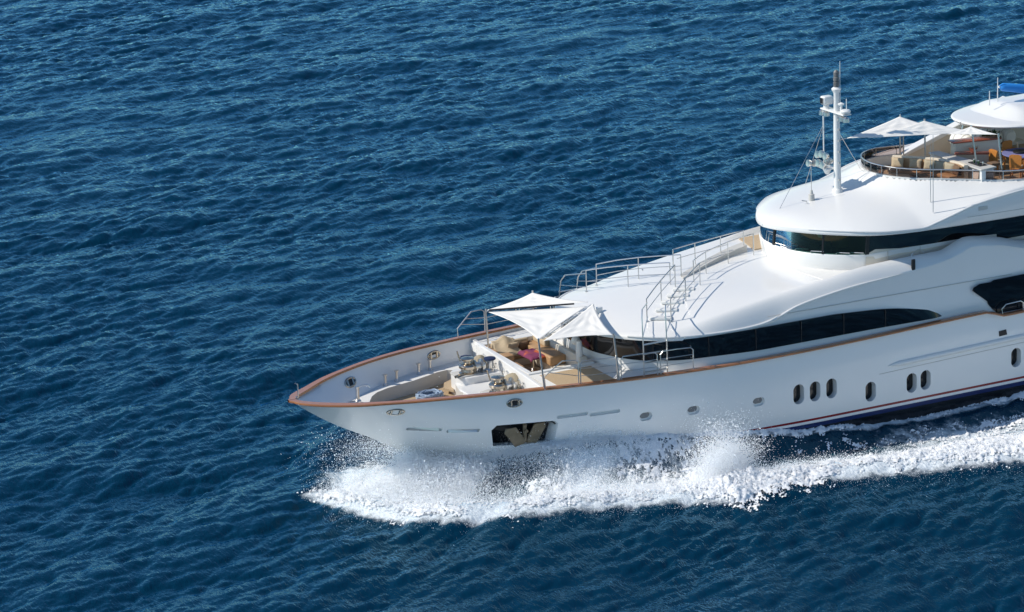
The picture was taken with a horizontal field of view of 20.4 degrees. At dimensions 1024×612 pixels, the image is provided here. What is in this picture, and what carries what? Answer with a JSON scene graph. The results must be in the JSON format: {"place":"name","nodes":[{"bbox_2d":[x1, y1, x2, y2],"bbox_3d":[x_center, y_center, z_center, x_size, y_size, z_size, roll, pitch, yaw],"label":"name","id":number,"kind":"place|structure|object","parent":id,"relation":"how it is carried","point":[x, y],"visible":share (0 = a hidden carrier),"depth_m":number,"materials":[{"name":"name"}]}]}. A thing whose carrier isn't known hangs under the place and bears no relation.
{"place":"outdoors","nodes":[
{"label":"outdoors","id":0,"kind":"place"},
{"bbox_2d":[0,0,1023,611],"bbox_3d":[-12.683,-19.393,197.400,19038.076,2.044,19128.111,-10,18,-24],"label":"sea water","id":1,"kind":"structure","parent":0,"point":[228,228],"depth_m":138.66,"materials":[{"name":"blue liquid"}]},
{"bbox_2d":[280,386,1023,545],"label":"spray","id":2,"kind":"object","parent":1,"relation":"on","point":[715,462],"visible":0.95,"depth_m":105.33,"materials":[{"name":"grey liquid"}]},
{"bbox_2d":[288,70,1023,460],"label":"motor yacht","id":3,"kind":"object","parent":1,"relation":"on","point":[870,286],"visible":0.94,"depth_m":110.44,"materials":[{"name":"paint"}]},
{"bbox_2d":[415,388,443,398],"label":"rope coil","id":4,"kind":"object","parent":3,"relation":"on","point":[430,393],"visible":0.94,"depth_m":108.96,"materials":[{"name":"fabric"}]},
{"bbox_2d":[474,355,486,363],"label":"canvas cover","id":5,"kind":"object","parent":3,"relation":"on","point":[477,357],"visible":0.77,"depth_m":109.98,"materials":[{"name":"beige fabric"}]},
{"bbox_2d":[484,356,495,360],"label":"capstan cover","id":6,"kind":"object","parent":3,"relation":"on","point":[489,358],"visible":1,"depth_m":109.28,"materials":[{"name":"blue fabric"}]},
{"bbox_2d":[491,335,520,355],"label":"cushion","id":7,"kind":"object","parent":3,"relation":"on","point":[503,341],"visible":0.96,"depth_m":111.46,"materials":[{"name":"beige fabric"}]},
{"bbox_2d":[504,373,520,388],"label":"canvas cover","id":8,"kind":"object","parent":3,"relation":"on","point":[514,376],"visible":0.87,"depth_m":107.91,"materials":[{"name":"beige fabric"}]},
{"bbox_2d":[508,341,519,347],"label":"cushion","id":9,"kind":"object","parent":3,"relation":"on","point":[513,345],"visible":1,"depth_m":111.44,"materials":[{"name":"beige fabric"}]},
{"bbox_2d":[518,340,529,349],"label":"cushion","id":10,"kind":"object","parent":3,"relation":"on","point":[523,345],"visible":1,"depth_m":111.74,"materials":[{"name":"brown fabric"}]},
{"bbox_2d":[526,360,540,371],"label":"coffee table","id":11,"kind":"object","parent":3,"relation":"on","point":[532,368],"visible":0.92,"depth_m":110.91,"materials":[{"name":"silver metal"}]},
{"bbox_2d":[517,348,545,362],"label":"table cloth","id":12,"kind":"object","parent":11,"relation":"on","point":[531,354],"visible":0.97,"depth_m":110.69,"materials":[{"name":"pink fabric"}]},
{"bbox_2d":[488,293,583,309],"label":"sun sail","id":13,"kind":"object","parent":3,"relation":"attached to","point":[533,299],"visible":1,"depth_m":110.74,"materials":[{"name":"white fabric"}]},
{"bbox_2d":[489,306,586,339],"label":"sun sail","id":14,"kind":"object","parent":3,"relation":"attached to","point":[539,323],"visible":1,"depth_m":108.73,"materials":[{"name":"white fabric"}]},
{"bbox_2d":[544,303,612,340],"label":"sun sail","id":15,"kind":"object","parent":3,"relation":"attached to","point":[587,322],"visible":1,"depth_m":106.55,"materials":[{"name":"white fabric"}]},
{"bbox_2d":[578,308,940,360],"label":"deckhouse window","id":16,"kind":"structure","parent":3,"relation":"in","point":[789,333],"depth_m":108.50,"materials":[{"name":"black glass"}]},
{"bbox_2d":[760,225,772,242],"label":"wheelhouse window","id":17,"kind":"structure","parent":3,"relation":"in","point":[766,233],"depth_m":113.34,"materials":[{"name":"blue glass"}]},
{"bbox_2d":[775,230,864,254],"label":"wheelhouse window","id":18,"kind":"structure","parent":3,"relation":"in","point":[802,242],"depth_m":111.07,"materials":[{"name":"black glass"}]},
{"bbox_2d":[848,117,917,137],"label":"parasol","id":19,"kind":"object","parent":3,"relation":"attached to","point":[897,123],"visible":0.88,"depth_m":114.61,"materials":[{"name":"white fabric"}]},
{"bbox_2d":[891,157,903,167],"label":"cushion","id":20,"kind":"object","parent":3,"relation":"on","point":[897,162],"visible":0.94,"depth_m":114.45,"materials":[{"name":"beige fabric"}]},
{"bbox_2d":[868,121,961,137],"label":"parasol","id":21,"kind":"object","parent":3,"relation":"attached to","point":[925,128],"visible":0.93,"depth_m":113.55,"materials":[{"name":"white fabric"}]},
{"bbox_2d":[909,158,921,168],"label":"cushion","id":22,"kind":"object","parent":3,"relation":"on","point":[915,163],"visible":0.98,"depth_m":114.16,"materials":[{"name":"beige fabric"}]},
{"bbox_2d":[909,171,936,177],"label":"table","id":23,"kind":"object","parent":3,"relation":"on","point":[922,174],"visible":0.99,"depth_m":113.12,"materials":[{"name":"brown wood"}]},
{"bbox_2d":[923,159,935,168],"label":"cushion","id":24,"kind":"object","parent":3,"relation":"on","point":[927,164],"visible":0.85,"depth_m":113.86,"materials":[{"name":"fabric"}]},
{"bbox_2d":[935,160,944,171],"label":"cushion","id":25,"kind":"object","parent":3,"relation":"on","point":[939,164],"visible":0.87,"depth_m":113.56,"materials":[{"name":"fabric"}]},
{"bbox_2d":[865,215,1023,252],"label":"wheelhouse side window","id":26,"kind":"structure","parent":3,"relation":"in","point":[1011,227],"depth_m":112.22,"materials":[{"name":"black glass"}]},
{"bbox_2d":[944,162,953,173],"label":"cushion","id":27,"kind":"object","parent":3,"relation":"on","point":[949,165],"visible":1,"depth_m":113.23,"materials":[{"name":"fabric"}]},
{"bbox_2d":[952,164,959,175],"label":"cushion","id":28,"kind":"object","parent":3,"relation":"on","point":[955,166],"visible":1,"depth_m":112.82,"materials":[{"name":"brown fabric"}]},
{"bbox_2d":[950,127,996,134],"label":"parasol","id":29,"kind":"object","parent":3,"relation":"attached to","point":[970,130],"visible":1,"depth_m":112.51,"materials":[{"name":"white fabric"}]},
{"bbox_2d":[987,161,999,178],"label":"bar stool","id":30,"kind":"object","parent":3,"relation":"on","point":[994,163],"visible":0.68,"depth_m":113.70,"materials":[{"name":"brown wood"}]},
{"bbox_2d":[989,149,1005,173],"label":"dining chair","id":31,"kind":"object","parent":3,"relation":"on","point":[993,155],"visible":0.81,"depth_m":114.62,"materials":[{"name":"orange fabric"}]},
{"bbox_2d":[972,274,1023,312],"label":"side window","id":32,"kind":"structure","parent":3,"relation":"in","point":[997,293],"depth_m":112.71,"materials":[{"name":"black glass"}]},
{"bbox_2d":[1002,140,1013,164],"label":"dining chair","id":33,"kind":"object","parent":3,"relation":"on","point":[1007,144],"visible":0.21,"depth_m":115.98,"materials":[{"name":"orange fabric"}]},
{"bbox_2d":[999,83,1023,92],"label":"boom cover","id":34,"kind":"object","parent":3,"relation":"on","point":[1011,87],"visible":1,"depth_m":115.98,"materials":[{"name":"blue fabric"}]},
{"bbox_2d":[1002,148,1023,172],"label":"dining table","id":35,"kind":"object","parent":3,"relation":"on","point":[1007,152],"visible":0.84,"depth_m":114.83,"materials":[{"name":"purple fabric"}]},
{"bbox_2d":[1009,155,1023,177],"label":"dining chair","id":36,"kind":"object","parent":3,"relation":"on","point":[1015,161],"visible":0.97,"depth_m":113.58,"materials":[{"name":"orange fabric"}]},
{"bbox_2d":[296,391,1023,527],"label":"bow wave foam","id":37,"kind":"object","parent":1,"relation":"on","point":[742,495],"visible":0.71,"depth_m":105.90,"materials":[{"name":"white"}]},
{"bbox_2d":[950,134,971,143],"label":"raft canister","id":38,"kind":"object","parent":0,"point":[955,136],"visible":0.28,"depth_m":116.65,"materials":[{"name":"white plastic"}]},
{"bbox_2d":[968,159,986,166],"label":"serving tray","id":39,"kind":"object","parent":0,"point":[977,163],"visible":1,"depth_m":112.95,"materials":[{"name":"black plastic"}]},
{"bbox_2d":[982,129,1001,137],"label":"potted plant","id":40,"kind":"object","parent":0,"point":[994,131],"visible":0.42,"depth_m":116.24,"materials":[{"name":"green plant"}]},
{"bbox_2d":[1013,149,1023,153],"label":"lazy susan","id":41,"kind":"object","parent":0,"point":[1018,151],"visible":1,"depth_m":114.65,"materials":[{"name":"plastic"}]}
]}

